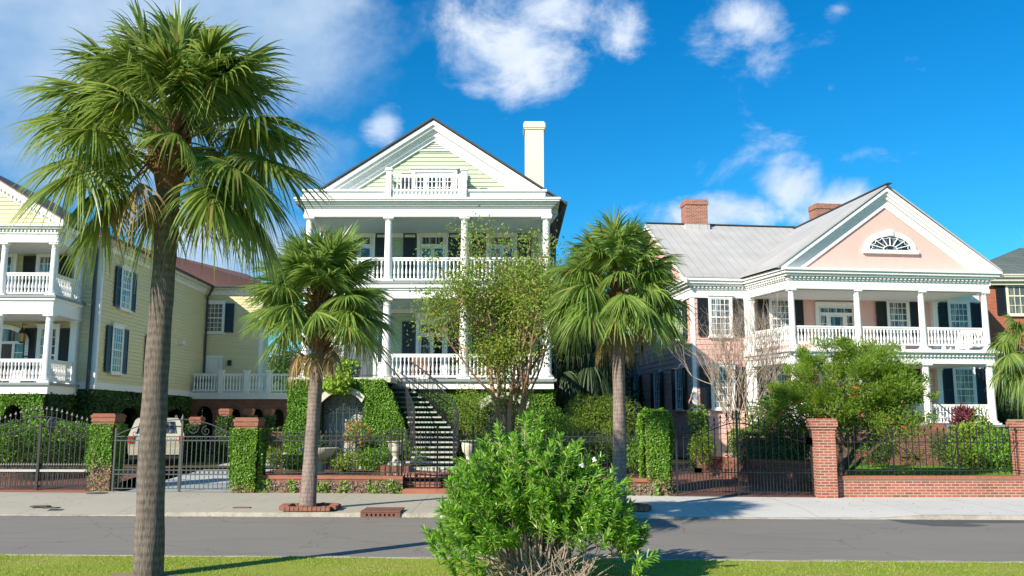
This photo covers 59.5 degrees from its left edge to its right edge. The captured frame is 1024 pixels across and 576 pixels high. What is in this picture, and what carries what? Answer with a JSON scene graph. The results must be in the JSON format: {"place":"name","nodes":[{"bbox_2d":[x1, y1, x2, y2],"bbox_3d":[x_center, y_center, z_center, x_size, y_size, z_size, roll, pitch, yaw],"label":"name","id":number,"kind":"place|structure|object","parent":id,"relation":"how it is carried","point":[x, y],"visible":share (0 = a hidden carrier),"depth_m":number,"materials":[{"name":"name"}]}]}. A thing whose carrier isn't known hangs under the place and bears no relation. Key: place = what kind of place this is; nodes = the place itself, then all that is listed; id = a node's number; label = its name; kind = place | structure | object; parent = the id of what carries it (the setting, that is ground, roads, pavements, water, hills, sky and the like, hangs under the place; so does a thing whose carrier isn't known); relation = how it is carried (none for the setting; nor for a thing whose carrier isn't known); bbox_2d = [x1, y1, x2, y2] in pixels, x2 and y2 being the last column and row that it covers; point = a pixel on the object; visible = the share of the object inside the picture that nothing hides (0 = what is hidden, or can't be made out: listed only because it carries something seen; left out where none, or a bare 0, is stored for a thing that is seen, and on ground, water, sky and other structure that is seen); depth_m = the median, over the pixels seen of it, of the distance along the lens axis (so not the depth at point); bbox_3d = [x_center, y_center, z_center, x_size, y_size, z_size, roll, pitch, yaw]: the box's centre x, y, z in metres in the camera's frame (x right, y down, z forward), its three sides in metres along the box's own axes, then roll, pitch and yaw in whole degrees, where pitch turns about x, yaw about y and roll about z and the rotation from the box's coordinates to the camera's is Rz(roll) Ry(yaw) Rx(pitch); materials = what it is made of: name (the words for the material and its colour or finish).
{"place":"outdoors","nodes":[
{"label":"outdoors","id":0,"kind":"place"},
{"bbox_2d":[0,467,171,490],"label":"brick court","id":1,"kind":"object","parent":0,"point":[124,478],"visible":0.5,"depth_m":28.77,"materials":[{"name":"red brick"}]},
{"bbox_2d":[0,419,36,463],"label":"shrub","id":2,"kind":"object","parent":1,"relation":"on","point":[10,441],"visible":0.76,"depth_m":28.45,"materials":[{"name":"green plant"}]},
{"bbox_2d":[0,407,89,489],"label":"arched gate","id":3,"kind":"structure","parent":1,"relation":"on","point":[37,470],"depth_m":27.05,"materials":[{"name":"black metal"}]},
{"bbox_2d":[18,419,91,445],"bbox_3d":[-15.012,4.815,29.876,2.557,0.941,2.466,-8,-12,43],"label":"shrub","id":4,"kind":"object","parent":1,"relation":"on","point":[68,426],"visible":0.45,"depth_m":29.45,"materials":[{"name":"green plant"}]},
{"bbox_2d":[0,418,132,477],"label":"shrub","id":5,"kind":"object","parent":1,"relation":"on","point":[30,458],"visible":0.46,"depth_m":29.28,"materials":[{"name":"green plant"}]},
{"bbox_2d":[129,459,285,491],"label":"driveway","id":6,"kind":"structure","parent":0,"point":[205,481],"depth_m":28.85,"materials":[{"name":"concrete"}]},
{"bbox_2d":[111,415,231,491],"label":"driveway gate","id":7,"kind":"structure","parent":6,"relation":"on","point":[180,462],"depth_m":26.59,"materials":[{"name":"grey metal"}]},
{"bbox_2d":[4,449,693,467],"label":"yard","id":8,"kind":"structure","parent":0,"point":[680,462],"depth_m":36.39,"materials":[{"name":"soil"}]},
{"bbox_2d":[0,176,294,466],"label":"yellow house","id":9,"kind":"structure","parent":8,"relation":"on","point":[80,352],"depth_m":37.40,"materials":[{"name":"beige paint"}]},
{"bbox_2d":[0,344,11,381],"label":"front door","id":10,"kind":"structure","parent":9,"relation":"in","point":[6,349],"depth_m":36.29,"materials":[{"name":"wood"}]},
{"bbox_2d":[0,254,17,294],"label":"porch door","id":11,"kind":"structure","parent":9,"relation":"in","point":[12,258],"depth_m":36.82,"materials":[{"name":"white paint"}]},
{"bbox_2d":[33,254,59,294],"bbox_3d":[-19.114,-0.389,36.772,1.028,2.206,0.150,0,-8,-2],"label":"window","id":12,"kind":"structure","parent":9,"relation":"in","point":[43,261],"depth_m":36.84,"materials":[{"name":"white paint"}]},
{"bbox_2d":[33,324,61,382],"bbox_3d":[-18.857,2.684,36.329,0.997,2.456,0.150,0,-8,-2],"label":"window","id":13,"kind":"structure","parent":9,"relation":"in","point":[41,327],"depth_m":36.40,"materials":[{"name":"white paint"}]},
{"bbox_2d":[108,322,126,375],"bbox_3d":[-16.901,2.626,38.381,0.150,2.206,1.300,0,-8,-2],"label":"window","id":14,"kind":"structure","parent":9,"relation":"in","point":[118,329],"depth_m":38.44,"materials":[{"name":"white paint"}]},
{"bbox_2d":[117,264,134,312],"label":"window","id":15,"kind":"structure","parent":9,"relation":"in","point":[126,289],"depth_m":39.35,"materials":[{"name":"white glass"}]},
{"bbox_2d":[196,373,216,392],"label":"air conditioner","id":16,"kind":"object","parent":9,"relation":"on","point":[206,380],"visible":0.49,"depth_m":48.97,"materials":[{"name":"grey metal"}]},
{"bbox_2d":[202,355,222,392],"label":"side door","id":17,"kind":"structure","parent":9,"relation":"in","point":[214,363],"depth_m":50.33,"materials":[{"name":"white paint"}]},
{"bbox_2d":[203,300,226,333],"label":"window","id":18,"kind":"structure","parent":9,"relation":"in","point":[216,308],"depth_m":50.72,"materials":[{"name":"white paint"}]},
{"bbox_2d":[128,415,184,464],"bbox_3d":[-14.442,6.163,36.640,2.021,1.922,4.860,3,-9,-19],"label":"parked suv","id":19,"kind":"object","parent":8,"relation":"on","point":[176,423],"visible":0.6,"depth_m":34.61,"materials":[{"name":"beige paint"}]},
{"bbox_2d":[184,417,207,461],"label":"ivy pillar","id":20,"kind":"structure","parent":8,"relation":"on","point":[193,446],"depth_m":38.15,"materials":[{"name":"plant"}]},
{"bbox_2d":[213,409,234,461],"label":"ivy pillar","id":21,"kind":"structure","parent":8,"relation":"on","point":[223,420],"depth_m":38.08,"materials":[{"name":"plant"}]},
{"bbox_2d":[230,426,284,455],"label":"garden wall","id":22,"kind":"structure","parent":8,"relation":"on","point":[275,443],"depth_m":39.89,"materials":[{"name":"green plant"}]},
{"bbox_2d":[262,409,277,431],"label":"ivy pillar","id":23,"kind":"structure","parent":8,"relation":"on","point":[269,417],"depth_m":44.83,"materials":[{"name":"plant"}]},
{"bbox_2d":[267,343,299,392],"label":"background tree","id":24,"kind":"object","parent":8,"relation":"on","point":[286,366],"visible":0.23,"depth_m":74.75,"materials":[{"name":"green plant"}]},
{"bbox_2d":[283,117,567,480],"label":"green house","id":25,"kind":"structure","parent":8,"relation":"on","point":[406,195],"depth_m":33.59,"materials":[{"name":"beige paint"}]},
{"bbox_2d":[322,372,355,395],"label":"trailing plant","id":26,"kind":"object","parent":25,"relation":"on","point":[340,388],"visible":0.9,"depth_m":30.21,"materials":[{"name":"green plant"}]},
{"bbox_2d":[348,366,361,376],"bbox_3d":[-5.482,2.932,31.103,0.507,0.390,0.520,0,-8,0],"label":"plant pot","id":27,"kind":"object","parent":25,"relation":"on","point":[355,368],"visible":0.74,"depth_m":30.91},
{"bbox_2d":[335,358,360,376],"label":"potted plant","id":28,"kind":"object","parent":27,"relation":"in","point":[344,366],"visible":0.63,"depth_m":30.93,"materials":[{"name":"green plant"}]},
{"bbox_2d":[343,418,372,447],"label":"flowering plant","id":29,"kind":"object","parent":25,"relation":"on","point":[359,427],"visible":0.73,"depth_m":28.70,"materials":[{"name":"green plant"}]},
{"bbox_2d":[344,233,374,277],"bbox_3d":[-6.183,-1.203,36.232,1.440,2.780,0.190,0,-8,0],"label":"french window","id":30,"kind":"structure","parent":25,"relation":"in","point":[369,247],"depth_m":36.33,"materials":[{"name":"white paint"}]},
{"bbox_2d":[347,327,371,376],"bbox_3d":[-6.106,2.573,35.689,1.000,2.350,0.170,0,-8,0],"label":"door","id":31,"kind":"structure","parent":25,"relation":"in","point":[363,369],"depth_m":35.65,"materials":[{"name":"grey paint"}]},
{"bbox_2d":[414,312,448,378],"bbox_3d":[-3.207,2.359,35.710,1.440,2.780,0.190,0,-8,0],"label":"french window","id":32,"kind":"structure","parent":25,"relation":"in","point":[421,348],"depth_m":35.77,"materials":[{"name":"white paint"}]},
{"bbox_2d":[416,233,447,277],"bbox_3d":[-3.222,-1.203,36.232,1.440,2.780,0.190,0,-8,0],"label":"french window","id":33,"kind":"structure","parent":25,"relation":"in","point":[430,241],"depth_m":36.32,"materials":[{"name":"white paint"}]},
{"bbox_2d":[410,167,458,188],"bbox_3d":[-2.976,-3.978,34.364,1.860,1.330,0.170,0,-8,0],"label":"balcony window","id":34,"kind":"structure","parent":25,"relation":"in","point":[415,170],"depth_m":34.42,"materials":[{"name":"white paint"}]},
{"bbox_2d":[486,233,516,277],"bbox_3d":[-0.416,-1.203,36.232,1.440,2.780,0.190,0,-8,0],"label":"french window","id":35,"kind":"structure","parent":25,"relation":"in","point":[502,247],"depth_m":36.34,"materials":[{"name":"grey glass"}]},
{"bbox_2d":[551,306,639,453],"bbox_3d":[2.520,3.757,37.568,5.627,7.051,5.538,0,-8,0],"label":"palm tree","id":36,"kind":"object","parent":8,"relation":"on","point":[572,373],"visible":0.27,"depth_m":36.05,"materials":[{"name":"green plant"}]},
{"bbox_2d":[551,333,644,447],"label":"background tree","id":37,"kind":"object","parent":8,"relation":"on","point":[584,391],"visible":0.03,"depth_m":48.22,"materials":[{"name":"green plant"}]},
{"bbox_2d":[551,288,644,454],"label":"palm tree","id":38,"kind":"object","parent":8,"relation":"on","point":[629,371],"visible":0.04,"depth_m":43.50,"materials":[{"name":"green plant"}]},
{"bbox_2d":[979,248,1023,418],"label":"red brick house","id":39,"kind":"structure","parent":8,"relation":"on","point":[1005,295],"depth_m":47.33,"materials":[{"name":"brick"}]},
{"bbox_2d":[1002,274,1023,316],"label":"window","id":40,"kind":"structure","parent":39,"relation":"in","point":[1014,293],"depth_m":47.36,"materials":[{"name":"beige paint"}]},
{"bbox_2d":[266,466,642,477],"bbox_3d":[-1.800,5.949,28.961,12.500,0.001,7.365,0,-8,0],"label":"garden bed","id":41,"kind":"object","parent":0,"point":[628,472],"visible":0.15,"depth_m":28.18,"materials":[{"name":"brown soil"}]},
{"bbox_2d":[266,445,286,468],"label":"garden plant","id":42,"kind":"object","parent":41,"relation":"on","point":[268,458],"visible":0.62,"depth_m":28.43,"materials":[{"name":"green plant"}]},
{"bbox_2d":[278,454,302,471],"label":"garden plant","id":43,"kind":"object","parent":41,"relation":"on","point":[288,466],"visible":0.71,"depth_m":27.57,"materials":[{"name":"green plant"}]},
{"bbox_2d":[300,447,338,473],"bbox_3d":[-6.056,5.415,28.112,1.188,0.810,1.200,0,-8,0],"label":"stone basin","id":44,"kind":"object","parent":41,"relation":"on","point":[330,451],"visible":0.56,"depth_m":27.87,"materials":[{"name":"white stone"}]},
{"bbox_2d":[324,449,362,473],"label":"garden plant","id":45,"kind":"object","parent":41,"relation":"on","point":[337,464],"visible":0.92,"depth_m":27.96,"materials":[{"name":"green plant"}]},
{"bbox_2d":[356,444,392,469],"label":"garden plant","id":46,"kind":"object","parent":41,"relation":"on","point":[377,458],"visible":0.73,"depth_m":28.35,"materials":[{"name":"green plant"}]},
{"bbox_2d":[447,380,492,455],"bbox_3d":[-1.445,4.548,31.135,1.790,2.710,1.392,0,-8,0],"label":"shrub","id":47,"kind":"object","parent":41,"relation":"on","point":[477,428],"visible":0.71,"depth_m":31.08,"materials":[{"name":"green plant"}]},
{"bbox_2d":[399,205,605,458],"bbox_3d":[0.393,1.736,27.572,7.299,7.996,7.616,7,-11,-39],"label":"crape myrtle tree","id":48,"kind":"object","parent":41,"relation":"on","point":[518,298],"visible":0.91,"depth_m":27.21,"materials":[{"name":"green plant"}]},
{"bbox_2d":[503,404,584,449],"bbox_3d":[1.002,5.020,31.709,2.820,1.799,2.314,-5,-10,32],"label":"shrub","id":49,"kind":"object","parent":41,"relation":"on","point":[549,417],"visible":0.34,"depth_m":31.18,"materials":[{"name":"green plant"}]},
{"bbox_2d":[542,430,611,468],"bbox_3d":[2.043,5.043,27.698,2.697,1.367,2.539,-8,-11,43],"label":"garden plant","id":50,"kind":"object","parent":41,"relation":"on","point":[591,447],"visible":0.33,"depth_m":27.31,"materials":[{"name":"green plant"}]},
{"bbox_2d":[547,392,643,463],"bbox_3d":[2.760,4.485,28.686,2.871,2.279,2.828,8,-11,-43],"label":"shrub","id":51,"kind":"object","parent":41,"relation":"on","point":[609,426],"visible":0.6,"depth_m":28.48,"materials":[{"name":"green plant"}]},
{"bbox_2d":[626,438,643,475],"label":"garden plant","id":52,"kind":"object","parent":41,"relation":"on","point":[631,464],"visible":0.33,"depth_m":26.97,"materials":[{"name":"green plant"}]},
{"bbox_2d":[119,468,811,491],"bbox_3d":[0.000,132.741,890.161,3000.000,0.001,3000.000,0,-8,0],"label":"ground","id":53,"kind":"structure","parent":0,"point":[133,480],"depth_m":36.19,"materials":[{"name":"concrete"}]},
{"bbox_2d":[0,515,1023,560],"bbox_3d":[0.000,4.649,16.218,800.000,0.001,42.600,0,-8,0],"label":"road","id":54,"kind":"structure","parent":0,"point":[833,539],"depth_m":17.08,"materials":[{"name":"grey asphalt"}]},
{"bbox_2d":[0,511,1023,519],"bbox_3d":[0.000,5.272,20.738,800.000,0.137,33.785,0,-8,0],"label":"kerb","id":55,"kind":"structure","parent":54,"relation":"on","point":[431,514],"depth_m":20.77,"materials":[{"name":"concrete"}]},
{"bbox_2d":[360,507,404,517],"bbox_3d":[-3.037,5.282,21.061,0.942,0.190,0.680,0,-8,0],"label":"storm drain","id":56,"kind":"object","parent":55,"relation":"in","point":[380,512],"visible":0.98,"depth_m":20.74,"materials":[{"name":"brick"}]},
{"bbox_2d":[1,554,1023,562],"bbox_3d":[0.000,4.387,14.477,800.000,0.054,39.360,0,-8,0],"label":"kerb","id":57,"kind":"structure","parent":54,"relation":"on","point":[493,558],"depth_m":14.54,"materials":[{"name":"concrete"}]},
{"bbox_2d":[888,519,1023,526],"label":"road patch","id":58,"kind":"object","parent":54,"relation":"on","point":[945,522],"visible":1,"depth_m":19.69,"materials":[{"name":"grey asphalt"}]},
{"bbox_2d":[0,491,1023,517],"bbox_3d":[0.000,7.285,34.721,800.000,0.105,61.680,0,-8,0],"label":"sidewalk","id":59,"kind":"structure","parent":0,"point":[116,502],"depth_m":22.71,"materials":[{"name":"concrete"}]},
{"bbox_2d":[83,414,128,491],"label":"ivy pillar","id":60,"kind":"structure","parent":59,"relation":"on","point":[102,427],"depth_m":26.84,"materials":[{"name":"green plant"}]},
{"bbox_2d":[226,417,269,492],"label":"ivy pillar","id":61,"kind":"structure","parent":59,"relation":"on","point":[248,445],"depth_m":26.23,"materials":[{"name":"green plant"}]},
{"bbox_2d":[279,502,340,510],"bbox_3d":[-4.849,5.256,21.514,1.375,0.133,1.059,0,-8,0],"label":"tree surround","id":62,"kind":"object","parent":59,"relation":"on","point":[322,506],"visible":0.97,"depth_m":21.11,"materials":[{"name":"brick"}]},
{"bbox_2d":[231,217,399,506],"bbox_3d":[-4.772,1.804,22.090,4.341,7.130,4.030,0,-8,0],"label":"palm tree","id":63,"kind":"object","parent":59,"relation":"on","point":[322,269],"visible":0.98,"depth_m":21.63,"materials":[{"name":"green plant"}]},
{"bbox_2d":[254,474,403,493],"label":"brick wall","id":64,"kind":"structure","parent":59,"relation":"on","point":[376,484],"depth_m":26.08,"materials":[{"name":"red brick"}]},
{"bbox_2d":[263,430,398,475],"bbox_3d":[-5.336,4.862,26.408,4.067,1.330,0.046,-1,-8,6],"label":"iron fence","id":65,"kind":"object","parent":64,"relation":"on","point":[320,440],"visible":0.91,"depth_m":26.41,"materials":[{"name":"black metal"}]},
{"bbox_2d":[402,480,453,493],"bbox_3d":[-2.172,5.820,26.150,2.081,0.360,0.896,-1,-8,6],"label":"gate step","id":66,"kind":"object","parent":59,"relation":"on","point":[417,489],"visible":0.61,"depth_m":25.87,"materials":[{"name":"brick"}]},
{"bbox_2d":[388,426,474,487],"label":"iron gate","id":67,"kind":"structure","parent":66,"relation":"on","point":[425,439],"depth_m":26.09,"materials":[{"name":"black metal"}]},
{"bbox_2d":[507,477,659,495],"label":"brick wall","id":68,"kind":"structure","parent":59,"relation":"on","point":[637,488],"depth_m":25.21,"materials":[{"name":"red brick"}]},
{"bbox_2d":[476,430,637,477],"bbox_3d":[1.269,4.767,25.754,4.623,1.330,0.046,-1,-8,6],"label":"iron fence","id":69,"kind":"object","parent":68,"relation":"on","point":[589,436],"visible":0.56,"depth_m":25.70,"materials":[{"name":"black metal"}]},
{"bbox_2d":[538,205,699,504],"bbox_3d":[2.574,1.660,22.102,3.920,7.420,4.250,-6,-10,34],"label":"palm tree","id":70,"kind":"object","parent":59,"relation":"on","point":[614,251],"visible":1,"depth_m":21.67,"materials":[{"name":"green plant"}]},
{"bbox_2d":[634,407,675,495],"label":"ivy pillar","id":71,"kind":"structure","parent":59,"relation":"on","point":[656,443],"depth_m":25.31,"materials":[{"name":"green plant"}]},
{"bbox_2d":[806,418,837,497],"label":"brick pier","id":72,"kind":"structure","parent":59,"relation":"on","point":[824,458],"depth_m":24.57,"materials":[{"name":"red brick"}]},
{"bbox_2d":[837,475,1023,496],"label":"brick wall","id":73,"kind":"structure","parent":59,"relation":"on","point":[930,485],"depth_m":24.67,"materials":[{"name":"red brick"}]},
{"bbox_2d":[835,425,1019,474],"bbox_3d":[11.527,4.661,25.258,5.150,1.605,0.683,0,-8,0],"label":"iron fence","id":74,"kind":"object","parent":73,"relation":"on","point":[927,470],"visible":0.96,"depth_m":24.96,"materials":[{"name":"black metal"}]},
{"bbox_2d":[1006,419,1023,475],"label":"brick pier","id":75,"kind":"structure","parent":59,"relation":"on","point":[1018,424],"depth_m":25.00,"materials":[{"name":"red brick"}]},
{"bbox_2d":[0,553,1023,575],"bbox_3d":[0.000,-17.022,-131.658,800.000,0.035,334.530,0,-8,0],"label":"grass verge","id":76,"kind":"object","parent":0,"point":[272,571],"depth_m":13.51,"materials":[{"name":"plant"}]},
{"bbox_2d":[0,0,336,575],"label":"palm tree","id":77,"kind":"object","parent":76,"relation":"on","point":[193,70],"visible":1,"depth_m":13.24,"materials":[{"name":"green plant"}]},
{"bbox_2d":[421,410,664,575],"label":"oleander bush","id":78,"kind":"object","parent":76,"relation":"on","point":[536,496],"visible":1,"depth_m":12.09,"materials":[{"name":"green plant"}]},
{"bbox_2d":[0,0,1023,410],"label":"sky","id":79,"kind":"structure","parent":0,"point":[765,112],"materials":[{"name":"blue"}]},
{"bbox_2d":[638,466,814,496],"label":"brick driveway","id":80,"kind":"structure","parent":0,"point":[700,478],"depth_m":26.58,"materials":[{"name":"red brick"}]},
{"bbox_2d":[686,403,709,470],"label":"clipped shrub","id":81,"kind":"object","parent":80,"relation":"on","point":[700,416],"visible":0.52,"depth_m":31.19,"materials":[{"name":"green plant"}]},
{"bbox_2d":[686,427,717,466],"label":"shrub","id":82,"kind":"object","parent":80,"relation":"on","point":[693,448],"visible":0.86,"depth_m":28.96,"materials":[{"name":"green plant"}]},
{"bbox_2d":[675,410,814,495],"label":"tall gate","id":83,"kind":"structure","parent":80,"relation":"on","point":[808,441],"depth_m":25.02,"materials":[{"name":"black metal"}]},
{"bbox_2d":[697,456,811,489],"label":"curved brick wall","id":84,"kind":"structure","parent":80,"relation":"on","point":[757,462],"depth_m":27.36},
{"bbox_2d":[668,275,865,436],"bbox_3d":[8.387,3.004,31.863,6.936,6.817,5.717,5,-9,-28],"label":"bare tree","id":85,"kind":"object","parent":80,"relation":"on","point":[731,371],"visible":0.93,"depth_m":31.47,"materials":[{"name":"grey plant"}]},
{"bbox_2d":[807,457,1012,481],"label":"lawn","id":86,"kind":"structure","parent":0,"point":[890,465],"depth_m":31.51,"materials":[{"name":"green plant"}]},
{"bbox_2d":[724,395,808,454],"bbox_3d":[8.556,4.768,29.248,3.141,2.539,2.875,-3,-9,22],"label":"sago palm","id":87,"kind":"object","parent":86,"relation":"on","point":[765,402],"visible":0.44,"depth_m":29.09,"materials":[{"name":"green plant"}]},
{"bbox_2d":[725,431,809,475],"bbox_3d":[8.243,5.277,28.829,2.462,1.411,1.932,0,-8,0],"label":"clipped hedge","id":88,"kind":"object","parent":86,"relation":"on","point":[755,445],"visible":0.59,"depth_m":28.12,"materials":[{"name":"green plant"}]},
{"bbox_2d":[625,182,1004,464],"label":"pink house","id":89,"kind":"structure","parent":86,"relation":"on","point":[884,262],"depth_m":40.44,"materials":[{"name":"paint"}]},
{"bbox_2d":[652,369,660,409],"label":"window","id":90,"kind":"structure","parent":89,"relation":"in","point":[656,386],"depth_m":45.88,"materials":[{"name":"glass"}]},
{"bbox_2d":[673,365,684,411],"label":"window","id":91,"kind":"structure","parent":89,"relation":"in","point":[678,371],"depth_m":42.26,"materials":[{"name":"glass"}]},
{"bbox_2d":[707,294,733,337],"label":"window","id":92,"kind":"structure","parent":89,"relation":"in","point":[718,302],"depth_m":40.93,"materials":[{"name":"white paint"}]},
{"bbox_2d":[710,362,737,410],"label":"window","id":93,"kind":"structure","parent":89,"relation":"in","point":[715,404],"depth_m":40.42,"materials":[{"name":"white paint"}]},
{"bbox_2d":[768,299,788,337],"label":"window","id":94,"kind":"structure","parent":89,"relation":"in","point":[780,301],"depth_m":41.28,"materials":[{"name":"grey glass"}]},
{"bbox_2d":[814,302,855,347],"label":"porch door","id":95,"kind":"structure","parent":89,"relation":"in","point":[834,313],"depth_m":41.60,"materials":[{"name":"white paint"}]},
{"bbox_2d":[885,301,910,340],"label":"window","id":96,"kind":"structure","parent":89,"relation":"in","point":[898,312],"depth_m":41.98,"materials":[{"name":"white paint"}]},
{"bbox_2d":[946,299,971,341],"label":"window","id":97,"kind":"structure","parent":89,"relation":"in","point":[959,314],"depth_m":42.39,"materials":[{"name":"white paint"}]},
{"bbox_2d":[952,366,979,410],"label":"window","id":98,"kind":"structure","parent":89,"relation":"in","point":[964,378],"depth_m":41.91,"materials":[{"name":"glass"}]},
{"bbox_2d":[750,332,943,474],"bbox_3d":[10.061,3.514,26.780,5.555,4.507,4.981,0,-8,0],"label":"bottlebrush tree","id":99,"kind":"object","parent":86,"relation":"on","point":[872,400],"visible":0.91,"depth_m":26.39,"materials":[{"name":"green plant"}]},
{"bbox_2d":[860,437,898,467],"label":"shrub","id":100,"kind":"object","parent":86,"relation":"on","point":[878,459],"visible":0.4,"depth_m":32.68,"materials":[{"name":"green plant"}]},
{"bbox_2d":[926,429,962,466],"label":"shrub","id":101,"kind":"object","parent":86,"relation":"on","point":[942,447],"visible":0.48,"depth_m":33.23,"materials":[{"name":"green plant"}]},
{"bbox_2d":[946,401,982,433],"bbox_3d":[16.502,4.766,32.702,1.130,1.268,1.056,0,-8,0],"label":"cordyline","id":102,"kind":"object","parent":86,"relation":"on","point":[962,412],"visible":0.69,"depth_m":32.55,"materials":[{"name":"red plant"}]},
{"bbox_2d":[944,405,1010,468],"bbox_3d":[16.654,5.533,32.043,2.219,2.693,1.717,0,-8,0],"label":"shrub","id":103,"kind":"object","parent":86,"relation":"on","point":[973,425],"visible":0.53,"depth_m":31.85,"materials":[{"name":"green plant"}]},
{"bbox_2d":[968,426,1012,472],"bbox_3d":[16.474,5.442,30.020,2.067,1.616,1.808,-7,-11,38],"label":"shrub","id":104,"kind":"object","parent":86,"relation":"on","point":[994,454],"visible":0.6,"depth_m":29.84,"materials":[{"name":"green plant"}]},
{"bbox_2d":[979,313,1023,415],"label":"palm tree","id":105,"kind":"object","parent":86,"relation":"on","point":[1015,382],"visible":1,"depth_m":32.98,"materials":[{"name":"green plant"}]},
{"bbox_2d":[995,381,1023,443],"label":"background tree","id":106,"kind":"object","parent":86,"relation":"on","point":[1004,415],"visible":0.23,"depth_m":44.02,"materials":[{"name":"green plant"}]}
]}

